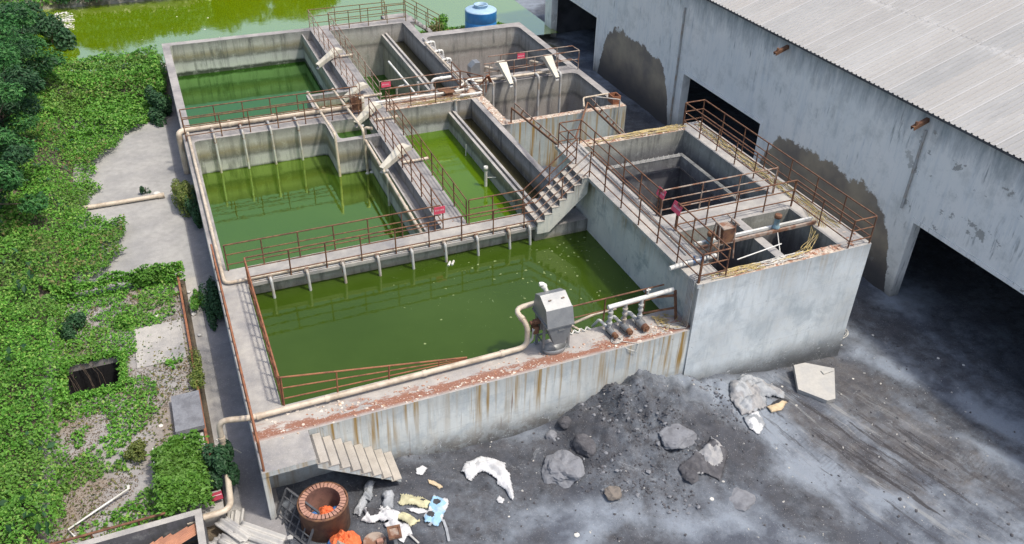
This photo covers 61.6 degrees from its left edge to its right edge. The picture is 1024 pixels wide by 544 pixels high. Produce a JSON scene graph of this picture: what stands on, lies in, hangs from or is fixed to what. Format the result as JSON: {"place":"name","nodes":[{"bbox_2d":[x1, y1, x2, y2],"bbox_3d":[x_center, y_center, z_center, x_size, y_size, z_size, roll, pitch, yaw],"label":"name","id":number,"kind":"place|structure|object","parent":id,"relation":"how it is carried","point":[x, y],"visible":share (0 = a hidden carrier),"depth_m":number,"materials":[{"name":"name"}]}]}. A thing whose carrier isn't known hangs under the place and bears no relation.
{"place":"outdoors","nodes":[
{"label":"outdoors","id":0,"kind":"place"},
{"bbox_2d":[185,277,243,520],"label":"pavement","id":1,"kind":"structure","parent":0,"point":[212,392],"depth_m":27.30,"materials":[{"name":"concrete"}]},
{"bbox_2d":[164,99,288,543],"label":"path","id":2,"kind":"structure","parent":0,"point":[254,504],"depth_m":26.95,"materials":[{"name":"concrete"}]},
{"bbox_2d":[29,0,557,72],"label":"pond water","id":3,"kind":"structure","parent":0,"point":[116,28],"depth_m":58.77,"materials":[{"name":"liquid"}]},
{"bbox_2d":[26,2,77,50],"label":"bush","id":4,"kind":"object","parent":3,"relation":"in","point":[51,28],"visible":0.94,"depth_m":52.85,"materials":[{"name":"green plant"}]},
{"bbox_2d":[0,0,1023,543],"bbox_3d":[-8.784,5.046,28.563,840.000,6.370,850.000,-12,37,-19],"label":"ground","id":5,"kind":"structure","parent":0,"point":[952,308],"depth_m":26.27,"materials":[{"name":"concrete"}]},
{"bbox_2d":[0,77,37,160],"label":"tree","id":6,"kind":"object","parent":5,"relation":"on","point":[7,137],"visible":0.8,"depth_m":34.03,"materials":[{"name":"green plant"}]},
{"bbox_2d":[0,19,38,114],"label":"tree","id":7,"kind":"object","parent":5,"relation":"on","point":[22,48],"visible":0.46,"depth_m":39.33,"materials":[{"name":"green plant"}]},
{"bbox_2d":[0,42,45,154],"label":"tree","id":8,"kind":"object","parent":5,"relation":"on","point":[28,110],"visible":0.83,"depth_m":36.12,"materials":[{"name":"green plant"}]},
{"bbox_2d":[0,144,48,214],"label":"tree","id":9,"kind":"object","parent":5,"relation":"on","point":[10,177],"visible":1,"depth_m":31.29,"materials":[{"name":"green plant"}]},
{"bbox_2d":[0,2,67,79],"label":"tree","id":10,"kind":"object","parent":5,"relation":"on","point":[49,59],"visible":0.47,"depth_m":41.89,"materials":[{"name":"green plant"}]},
{"bbox_2d":[0,278,72,543],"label":"creeper cover","id":11,"kind":"object","parent":5,"relation":"on","point":[47,330],"visible":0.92,"depth_m":24.59,"materials":[{"name":"plant"}]},
{"bbox_2d":[0,117,106,535],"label":"weeds","id":12,"kind":"object","parent":5,"relation":"on","point":[38,526],"visible":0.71,"depth_m":26.13,"materials":[{"name":"plant"}]},
{"bbox_2d":[0,54,162,300],"bbox_3d":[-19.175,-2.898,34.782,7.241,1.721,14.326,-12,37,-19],"label":"creeper cover","id":13,"kind":"object","parent":5,"relation":"on","point":[73,211],"visible":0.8,"depth_m":33.97,"materials":[{"name":"plant"}]},
{"bbox_2d":[3,44,172,141],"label":"creeper cover","id":14,"kind":"object","parent":5,"relation":"on","point":[117,118],"visible":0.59,"depth_m":44.24,"materials":[{"name":"plant"}]},
{"bbox_2d":[49,512,165,543],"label":"rail","id":15,"kind":"object","parent":5,"relation":"on","point":[108,528],"visible":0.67,"depth_m":21.29,"materials":[{"name":"metal"}]},
{"bbox_2d":[41,260,185,302],"bbox_3d":[-14.147,0.287,30.649,4.709,0.910,1.026,-12,37,-19],"label":"creeper cover","id":16,"kind":"object","parent":5,"relation":"on","point":[104,282],"visible":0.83,"depth_m":30.37,"materials":[{"name":"plant"}]},
{"bbox_2d":[38,281,214,543],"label":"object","id":17,"kind":"object","parent":5,"relation":"on","point":[108,370],"visible":0.26,"depth_m":25.13,"materials":[{"name":"concrete"}]},
{"bbox_2d":[57,312,86,340],"bbox_3d":[-14.668,1.779,28.490,0.762,0.730,1.034,11,35,13],"label":"bush","id":18,"kind":"object","parent":17,"relation":"on","point":[68,331],"visible":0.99,"depth_m":28.41,"materials":[{"name":"green plant"}]},
{"bbox_2d":[52,347,131,402],"bbox_3d":[-13.094,3.352,26.944,2.340,0.665,2.343,-12,37,-19],"label":"creeper fringe","id":19,"kind":"object","parent":17,"relation":"on","point":[123,364],"visible":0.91,"depth_m":26.77,"materials":[{"name":"plant"}]},
{"bbox_2d":[49,278,183,543],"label":"creeper cover","id":20,"kind":"object","parent":17,"relation":"on","point":[111,407],"visible":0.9,"depth_m":25.97,"materials":[{"name":"plant"}]},
{"bbox_2d":[50,284,200,543],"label":"creeper cover","id":21,"kind":"object","parent":17,"relation":"on","point":[139,438],"visible":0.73,"depth_m":25.31,"materials":[{"name":"plant"}]},
{"bbox_2d":[123,439,146,462],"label":"bush","id":22,"kind":"object","parent":17,"relation":"on","point":[134,448],"visible":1,"depth_m":23.88,"materials":[{"name":"green plant"}]},
{"bbox_2d":[62,282,210,542],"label":"leaf litter","id":23,"kind":"object","parent":17,"relation":"on","point":[166,375],"visible":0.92,"depth_m":25.26,"materials":[{"name":"plant"}]},
{"bbox_2d":[128,263,176,286],"bbox_3d":[-12.930,0.085,30.835,1.655,1.029,0.570,-15,38,-22],"label":"bush","id":24,"kind":"object","parent":17,"relation":"on","point":[147,275],"visible":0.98,"depth_m":30.61,"materials":[{"name":"green plant"}]},
{"bbox_2d":[134,319,186,368],"bbox_3d":[-11.595,2.349,28.262,1.500,0.042,2.150,-12,37,-19],"label":"concrete patch","id":25,"kind":"object","parent":17,"relation":"on","point":[172,338],"visible":1,"depth_m":28.23,"materials":[{"name":"concrete"}]},
{"bbox_2d":[145,428,215,519],"bbox_3d":[-8.800,5.543,22.991,1.728,1.230,2.744,-12,37,-19],"label":"hedge","id":26,"kind":"object","parent":17,"relation":"on","point":[180,480],"visible":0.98,"depth_m":22.50,"materials":[{"name":"plant"}]},
{"bbox_2d":[171,390,204,434],"bbox_3d":[-9.572,4.144,25.358,0.800,0.160,1.600,-12,37,-19],"label":"cover slab","id":27,"kind":"object","parent":17,"relation":"on","point":[187,412],"depth_m":25.24,"materials":[{"name":"concrete"}]},
{"bbox_2d":[73,107,195,298],"bbox_3d":[-18.030,-4.317,38.339,5.540,0.001,19.200,-12,37,-19],"label":"concrete pad","id":28,"kind":"object","parent":5,"relation":"on","point":[132,162],"visible":0.4,"depth_m":36.41,"materials":[{"name":"concrete"}]},
{"bbox_2d":[84,192,164,209],"bbox_3d":[-16.344,-2.973,36.210,3.190,0.230,0.230,-12,37,-19],"label":"drain pipe","id":29,"kind":"object","parent":28,"relation":"on","point":[129,200],"visible":0.89,"depth_m":36.17,"materials":[{"name":"beige plastic"}]},
{"bbox_2d":[75,508,208,543],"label":"tank","id":30,"kind":"object","parent":5,"relation":"on","point":[149,533],"visible":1,"depth_m":21.53,"materials":[{"name":"concrete"}]},
{"bbox_2d":[143,50,166,95],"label":"bush","id":31,"kind":"object","parent":5,"relation":"on","point":[154,61],"visible":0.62,"depth_m":46.27,"materials":[{"name":"green plant"}]},
{"bbox_2d":[144,85,172,127],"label":"bush","id":32,"kind":"object","parent":5,"relation":"on","point":[160,109],"visible":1,"depth_m":42.81,"materials":[{"name":"green plant"}]},
{"bbox_2d":[170,178,196,217],"bbox_3d":[-13.731,-3.224,35.924,1.080,1.321,2.348,-12,37,-19],"label":"bush","id":33,"kind":"object","parent":5,"relation":"on","point":[179,188],"visible":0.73,"depth_m":35.53,"materials":[{"name":"green plant"}]},
{"bbox_2d":[182,189,201,228],"bbox_3d":[-13.113,-2.593,35.227,0.700,1.097,2.361,-12,37,-19],"label":"bush","id":34,"kind":"object","parent":5,"relation":"on","point":[193,208],"visible":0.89,"depth_m":34.79,"materials":[{"name":"green plant"}]},
{"bbox_2d":[177,275,216,489],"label":"rusty beam","id":35,"kind":"structure","parent":5,"relation":"on","point":[189,341],"depth_m":28.30,"materials":[{"name":"red metal"}]},
{"bbox_2d":[188,346,205,389],"bbox_3d":[-9.993,2.997,27.114,0.500,0.653,2.465,-12,37,-19],"label":"bush","id":36,"kind":"object","parent":35,"relation":"on","point":[197,374],"visible":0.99,"depth_m":26.68,"materials":[{"name":"green plant"}]},
{"bbox_2d":[198,275,223,331],"bbox_3d":[-10.559,0.987,30.033,0.763,1.117,2.651,-12,37,-19],"label":"bush","id":37,"kind":"object","parent":5,"relation":"on","point":[212,305],"visible":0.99,"depth_m":29.74,"materials":[{"name":"green plant"}]},
{"bbox_2d":[202,489,225,526],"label":"plinth","id":38,"kind":"structure","parent":5,"relation":"on","point":[219,504],"depth_m":22.54,"materials":[{"name":"concrete"}]},
{"bbox_2d":[208,534,220,543],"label":"corrugated sheet","id":39,"kind":"object","parent":5,"relation":"on","point":[215,540],"visible":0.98,"depth_m":22.01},
{"bbox_2d":[217,533,258,543],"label":"corrugated sheet","id":40,"kind":"object","parent":39,"relation":"on","point":[225,538],"visible":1,"depth_m":21.97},
{"bbox_2d":[233,521,285,543],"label":"corrugated sheet","id":41,"kind":"object","parent":40,"relation":"on","point":[261,535],"visible":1,"depth_m":22.08,"materials":[{"name":"metal"}]},
{"bbox_2d":[214,516,252,542],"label":"corrugated sheet","id":42,"kind":"object","parent":41,"relation":"on","point":[228,525],"visible":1,"depth_m":22.12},
{"bbox_2d":[202,439,239,490],"bbox_3d":[-7.942,5.099,23.361,0.891,1.055,1.499,-12,37,-19],"label":"bush","id":43,"kind":"object","parent":5,"relation":"on","point":[220,458],"visible":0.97,"depth_m":23.03,"materials":[{"name":"green plant"}]},
{"bbox_2d":[275,487,319,543],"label":"leaning grille","id":44,"kind":"object","parent":5,"relation":"on","point":[296,516],"visible":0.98,"depth_m":22.50,"materials":[{"name":"metal"}]},
{"bbox_2d":[297,482,349,542],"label":"well","id":45,"kind":"object","parent":5,"relation":"on","point":[327,526],"visible":0.94,"depth_m":22.30,"materials":[{"name":"brick"}]},
{"bbox_2d":[327,530,361,543],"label":"tarpaulin","id":46,"kind":"object","parent":5,"relation":"on","point":[349,537],"visible":0.97,"depth_m":22.04,"materials":[{"name":"plastic"}]},
{"bbox_2d":[361,505,399,522],"bbox_3d":[-3.520,6.477,23.055,1.069,0.275,0.572,-3,35,-6],"label":"sack","id":47,"kind":"object","parent":5,"relation":"on","point":[373,515],"visible":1,"depth_m":22.99,"materials":[{"name":"plastic"}]},
{"bbox_2d":[398,494,430,507],"bbox_3d":[-2.678,6.284,23.633,0.877,0.248,0.420,2,34,1],"label":"sack","id":48,"kind":"object","parent":5,"relation":"on","point":[420,501],"visible":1,"depth_m":23.55,"materials":[{"name":"fabric"}]},
{"bbox_2d":[162,13,690,519],"bbox_3d":[-5.811,-3.349,38.832,15.622,8.780,34.382,-12,37,-19],"label":"treatment basin","id":49,"kind":"object","parent":5,"relation":"on","point":[376,441],"visible":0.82,"depth_m":29.90,"materials":[{"name":"concrete"}]},
{"bbox_2d":[210,244,264,471],"bbox_3d":[-8.181,2.069,25.257,0.084,1.059,9.802,-12,37,-19],"label":"railing","id":50,"kind":"object","parent":49,"relation":"on","point":[241,372],"visible":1,"depth_m":23.69,"materials":[{"name":"red metal"}]},
{"bbox_2d":[177,61,322,125],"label":"water","id":51,"kind":"structure","parent":49,"relation":"in","point":[214,88],"depth_m":46.63,"materials":[{"name":"liquid"}]},
{"bbox_2d":[243,258,282,405],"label":"railing","id":52,"kind":"object","parent":49,"relation":"on","point":[266,339],"visible":1,"depth_m":25.35,"materials":[{"name":"red metal"}]},
{"bbox_2d":[176,104,351,173],"bbox_3d":[-10.874,-5.982,39.176,8.135,2.098,1.352,-12,37,-19],"label":"header pipe","id":53,"kind":"object","parent":49,"relation":"attached to","point":[179,138],"visible":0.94,"depth_m":38.47,"materials":[{"name":"beige plastic"}]},
{"bbox_2d":[179,86,357,125],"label":"railing","id":54,"kind":"object","parent":49,"relation":"on","point":[242,109],"visible":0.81,"depth_m":38.93,"materials":[{"name":"metal"}]},
{"bbox_2d":[182,94,363,141],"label":"railing","id":55,"kind":"object","parent":49,"relation":"on","point":[275,107],"visible":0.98,"depth_m":38.12,"materials":[{"name":"metal"}]},
{"bbox_2d":[202,155,409,269],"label":"water","id":56,"kind":"structure","parent":49,"relation":"in","point":[263,200],"depth_m":35.97,"materials":[{"name":"liquid"}]},
{"bbox_2d":[223,205,440,270],"bbox_3d":[-6.130,-1.228,30.167,7.640,1.053,0.068,-12,37,-19],"label":"railing","id":57,"kind":"object","parent":49,"relation":"on","point":[334,244],"visible":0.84,"depth_m":29.98,"materials":[{"name":"metal"}]},
{"bbox_2d":[186,132,530,298],"bbox_3d":[-8.478,-1.599,31.983,8.179,0.909,16.780,-49,58,-49],"label":"header pipe","id":58,"kind":"object","parent":49,"relation":"on","point":[307,269],"visible":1,"depth_m":30.34,"materials":[{"name":"beige plastic"}]},
{"bbox_2d":[187,301,533,524],"bbox_3d":[-4.116,3.350,24.336,11.060,2.595,2.034,-20,40,-28],"label":"inlet pipe","id":59,"kind":"object","parent":49,"relation":"attached to","point":[295,406],"visible":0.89,"depth_m":24.05,"materials":[{"name":"beige plastic"}]},
{"bbox_2d":[279,357,466,405],"bbox_3d":[-3.831,2.736,24.446,5.425,1.055,0.052,-12,37,-19],"label":"railing","id":60,"kind":"object","parent":49,"relation":"on","point":[457,359],"visible":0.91,"depth_m":24.39,"materials":[{"name":"red metal"}]},
{"bbox_2d":[363,75,400,99],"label":"water","id":61,"kind":"structure","parent":49,"relation":"in","point":[383,78],"depth_m":50.62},
{"bbox_2d":[244,202,533,276],"bbox_3d":[-3.982,-1.086,30.038,10.360,1.053,0.069,-12,37,-19],"label":"railing","id":62,"kind":"object","parent":49,"relation":"on","point":[395,238],"visible":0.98,"depth_m":29.84,"materials":[{"name":"metal"}]},
{"bbox_2d":[364,139,422,232],"bbox_3d":[-4.897,-3.608,34.828,0.159,0.151,8.380,-12,37,-19],"label":"pipe","id":63,"kind":"object","parent":49,"relation":"attached to","point":[406,208],"visible":0.77,"depth_m":34.45,"materials":[{"name":"beige plastic"}]},
{"bbox_2d":[379,143,411,173],"bbox_3d":[-4.928,-4.783,36.086,0.460,0.759,1.656,25,41,30],"label":"chute","id":64,"kind":"object","parent":49,"relation":"on","point":[392,158],"visible":0.97,"depth_m":35.92,"materials":[{"name":"grey plastic"}]},
{"bbox_2d":[368,98,443,228],"bbox_3d":[-4.537,-4.750,35.386,0.065,1.053,10.459,-12,37,-19],"label":"railing","id":65,"kind":"object","parent":49,"relation":"on","point":[410,165],"visible":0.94,"depth_m":34.71,"materials":[{"name":"metal"}]},
{"bbox_2d":[395,41,443,88],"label":"water","id":66,"kind":"structure","parent":49,"relation":"in","point":[414,59],"depth_m":48.70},
{"bbox_2d":[385,91,466,223],"bbox_3d":[-3.779,-5.093,35.916,0.070,1.053,10.875,-12,37,-19],"label":"railing","id":67,"kind":"object","parent":49,"relation":"on","point":[432,172],"visible":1,"depth_m":35.15,"materials":[{"name":"metal"}]},
{"bbox_2d":[385,76,482,108],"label":"railing","id":68,"kind":"object","parent":49,"relation":"on","point":[435,90],"visible":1,"depth_m":40.84,"materials":[{"name":"metal"}]},
{"bbox_2d":[251,230,658,404],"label":"water","id":69,"kind":"structure","parent":49,"relation":"in","point":[338,323],"depth_m":28.75,"materials":[{"name":"liquid"}]},
{"bbox_2d":[405,129,517,222],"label":"water","id":70,"kind":"structure","parent":49,"relation":"in","point":[461,169],"depth_m":38.28,"materials":[{"name":"liquid"}]},
{"bbox_2d":[264,326,675,438],"bbox_3d":[-0.714,2.936,25.142,12.740,0.052,0.981,-12,37,-19],"label":"crust debris","id":71,"kind":"object","parent":49,"relation":"on","point":[342,402],"visible":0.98,"depth_m":24.14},
{"bbox_2d":[306,320,676,425],"bbox_3d":[-0.125,2.828,25.326,11.812,0.054,0.728,-12,37,-19],"label":"crust debris","id":72,"kind":"object","parent":49,"relation":"on","point":[376,402],"visible":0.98,"depth_m":24.89,"materials":[{"name":"brown"}]},
{"bbox_2d":[463,118,538,198],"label":"water","id":73,"kind":"structure","parent":49,"relation":"in","point":[505,162],"depth_m":38.82,"materials":[{"name":"liquid"}]},
{"bbox_2d":[529,282,574,354],"bbox_3d":[1.016,1.435,25.627,1.453,2.050,1.207,-12,37,-19],"label":"screening machine","id":74,"kind":"object","parent":49,"relation":"on","point":[554,313],"visible":0.97,"depth_m":25.29,"materials":[{"name":"metal"}]},
{"bbox_2d":[534,151,590,221],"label":"railing","id":75,"kind":"object","parent":49,"relation":"on","point":[561,189],"visible":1,"depth_m":31.41,"materials":[{"name":"metal"}]},
{"bbox_2d":[591,309,618,338],"bbox_3d":[2.936,1.514,26.707,0.235,1.225,1.229,-17,39,-25],"label":"pump","id":76,"kind":"object","parent":49,"relation":"on","point":[610,332],"visible":1,"depth_m":26.56,"materials":[{"name":"metal"}]},
{"bbox_2d":[607,287,674,309],"bbox_3d":[4.011,0.731,26.576,2.363,0.375,0.150,-14,37,-21],"label":"pipe","id":77,"kind":"object","parent":76,"relation":"attached to","point":[639,298],"visible":1,"depth_m":26.56,"materials":[{"name":"white plastic"}]},
{"bbox_2d":[573,284,663,321],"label":"railing","id":78,"kind":"object","parent":49,"relation":"on","point":[604,310],"visible":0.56,"depth_m":26.82,"materials":[{"name":"metal"}]},
{"bbox_2d":[424,495,448,525],"bbox_3d":[-2.075,6.510,23.482,0.532,0.274,1.155,8,35,10],"label":"sack","id":79,"kind":"object","parent":5,"relation":"on","point":[436,511],"visible":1,"depth_m":23.45,"materials":[{"name":"plastic"}]},
{"bbox_2d":[465,2,496,27],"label":"water tank","id":80,"kind":"object","parent":5,"relation":"on","point":[478,14],"visible":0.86,"depth_m":53.58,"materials":[{"name":"blue plastic"}]},
{"bbox_2d":[461,456,514,499],"bbox_3d":[-0.541,5.835,25.005,1.879,0.288,1.174,17,37,21],"label":"tarpaulin","id":81,"kind":"object","parent":5,"relation":"on","point":[495,468],"visible":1,"depth_m":25.00,"materials":[{"name":"plastic"}]},
{"bbox_2d":[403,22,625,166],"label":"deep basin","id":82,"kind":"object","parent":5,"relation":"on","point":[462,48],"visible":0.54,"depth_m":45.07,"materials":[{"name":"concrete"}]},
{"bbox_2d":[474,69,561,119],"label":"header pipe","id":83,"kind":"object","parent":82,"relation":"attached to","point":[537,73],"visible":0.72,"depth_m":44.02,"materials":[{"name":"beige plastic"}]},
{"bbox_2d":[542,450,584,487],"bbox_3d":[1.499,5.896,25.253,1.306,0.783,1.312,18,38,23],"label":"boulder","id":84,"kind":"object","parent":5,"relation":"on","point":[564,468],"visible":0.94,"depth_m":24.96,"materials":[{"name":"stone"}]},
{"bbox_2d":[573,434,595,457],"bbox_3d":[2.184,5.238,25.721,0.632,0.545,0.919,-12,37,-19],"label":"boulder","id":85,"kind":"object","parent":5,"relation":"on","point":[584,444],"visible":0.99,"depth_m":25.54,"materials":[{"name":"stone"}]},
{"bbox_2d":[539,379,737,514],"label":"rubble stones","id":86,"kind":"object","parent":5,"relation":"on","point":[657,444],"visible":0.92,"depth_m":25.74,"materials":[{"name":"stone"}]},
{"bbox_2d":[537,371,757,516],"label":"gravel","id":87,"kind":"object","parent":5,"relation":"on","point":[636,439],"visible":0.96,"depth_m":25.77,"materials":[{"name":"gravel"}]},
{"bbox_2d":[659,423,696,449],"bbox_3d":[4.987,4.989,25.817,1.235,0.528,0.901,-12,37,-19],"label":"boulder","id":88,"kind":"object","parent":5,"relation":"on","point":[674,437],"visible":0.99,"depth_m":25.59,"materials":[{"name":"stone"}]},
{"bbox_2d":[678,436,727,480],"bbox_3d":[5.810,5.618,25.343,1.092,0.520,1.835,30,43,35],"label":"boulder","id":89,"kind":"object","parent":5,"relation":"on","point":[709,457],"visible":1,"depth_m":25.39,"materials":[{"name":"stone"}]},
{"bbox_2d":[392,339,1023,543],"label":"yard gravel","id":90,"kind":"structure","parent":5,"relation":"on","point":[685,534],"depth_m":25.07,"materials":[{"name":"gravel"}]},
{"bbox_2d":[555,121,871,379],"bbox_3d":[6.664,0.647,33.461,6.700,8.752,10.240,-12,37,-19],"label":"raised basin","id":91,"kind":"object","parent":5,"relation":"on","point":[792,312],"visible":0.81,"depth_m":29.31,"materials":[{"name":"concrete"}]},
{"bbox_2d":[579,119,662,215],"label":"railing","id":92,"kind":"object","parent":91,"relation":"on","point":[640,182],"visible":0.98,"depth_m":30.90,"materials":[{"name":"metal"}]},
{"bbox_2d":[587,124,685,142],"bbox_3d":[5.051,-5.585,34.681,4.583,0.080,0.409,-12,37,-19],"label":"cable bundle","id":93,"kind":"object","parent":91,"relation":"on","point":[665,129],"visible":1,"depth_m":34.85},
{"bbox_2d":[589,151,703,283],"bbox_3d":[4.258,-2.012,28.575,0.069,1.053,7.360,-12,37,-19],"label":"railing","id":94,"kind":"object","parent":91,"relation":"on","point":[662,217],"visible":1,"depth_m":28.04,"materials":[{"name":"metal"}]},
{"bbox_2d":[660,167,777,214],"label":"railing","id":95,"kind":"object","parent":91,"relation":"on","point":[736,195],"visible":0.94,"depth_m":29.74,"materials":[{"name":"metal"}]},
{"bbox_2d":[585,124,855,279],"bbox_3d":[7.001,-3.039,31.060,6.122,0.072,10.234,-12,37,-19],"label":"crust debris","id":96,"kind":"object","parent":91,"relation":"on","point":[830,246],"visible":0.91,"depth_m":28.05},
{"bbox_2d":[707,214,739,260],"bbox_3d":[6.632,-1.071,27.026,0.636,1.290,0.659,-12,37,-19],"label":"rusty cabinet","id":97,"kind":"object","parent":91,"relation":"on","point":[726,232],"visible":0.91,"depth_m":26.80,"materials":[{"name":"metal"}]},
{"bbox_2d":[683,103,778,193],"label":"railing","id":98,"kind":"object","parent":91,"relation":"on","point":[738,140],"visible":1,"depth_m":32.62,"materials":[{"name":"metal"}]},
{"bbox_2d":[676,180,796,228],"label":"railing","id":99,"kind":"object","parent":91,"relation":"on","point":[738,201],"visible":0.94,"depth_m":29.00,"materials":[{"name":"metal"}]},
{"bbox_2d":[694,216,812,245],"bbox_3d":[8.059,-1.365,28.469,4.700,0.100,0.085,-12,37,-19],"label":"crossbar","id":100,"kind":"object","parent":91,"relation":"on","point":[756,230],"visible":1,"depth_m":28.54,"materials":[{"name":"white plastic"}]},
{"bbox_2d":[697,220,816,249],"bbox_3d":[8.135,-1.227,28.340,4.700,0.100,0.085,-12,37,-19],"label":"crossbar","id":101,"kind":"object","parent":91,"relation":"on","point":[755,235],"visible":0.86,"depth_m":28.41,"materials":[{"name":"metal"}]},
{"bbox_2d":[695,123,839,227],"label":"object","id":102,"kind":"object","parent":91,"relation":"on","point":[812,207],"visible":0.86,"depth_m":31.86,"materials":[{"name":"metal"}]},
{"bbox_2d":[682,99,877,247],"bbox_3d":[9.398,-3.920,31.558,0.963,1.053,10.043,-12,37,-19],"label":"railing","id":103,"kind":"object","parent":91,"relation":"on","point":[816,187],"visible":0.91,"depth_m":30.74,"materials":[{"name":"metal"}]},
{"bbox_2d":[791,180,855,248],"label":"railing","id":104,"kind":"object","parent":91,"relation":"on","point":[822,210],"visible":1,"depth_m":28.62,"materials":[{"name":"metal"}]},
{"bbox_2d":[729,487,755,510],"bbox_3d":[6.543,6.523,24.739,0.857,0.233,0.819,-24,42,-32],"label":"boulder","id":105,"kind":"object","parent":5,"relation":"on","point":[741,499],"visible":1,"depth_m":24.60,"materials":[{"name":"stone"}]},
{"bbox_2d":[744,411,765,433],"bbox_3d":[7.666,4.717,27.024,0.735,0.260,0.805,-12,37,-19],"label":"tarpaulin","id":106,"kind":"object","parent":5,"relation":"on","point":[754,421],"visible":1,"depth_m":26.96,"materials":[{"name":"fabric"}]},
{"bbox_2d":[729,374,784,414],"bbox_3d":[7.860,3.844,28.174,2.318,0.803,1.517,-22,41,-30],"label":"tarpaulin","id":107,"kind":"object","parent":5,"relation":"on","point":[748,393],"visible":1,"depth_m":27.89,"materials":[{"name":"fabric"}]},
{"bbox_2d":[544,0,1023,296],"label":"warehouse","id":108,"kind":"structure","parent":5,"relation":"on","point":[903,120],"depth_m":34.26,"materials":[{"name":"paint"}]},
{"bbox_2d":[793,363,834,403],"bbox_3d":[10.347,3.704,29.089,1.730,0.200,1.750,-15,44,-17],"label":"stone slab","id":109,"kind":"object","parent":5,"relation":"on","point":[814,381],"depth_m":29.01,"materials":[{"name":"stone"}]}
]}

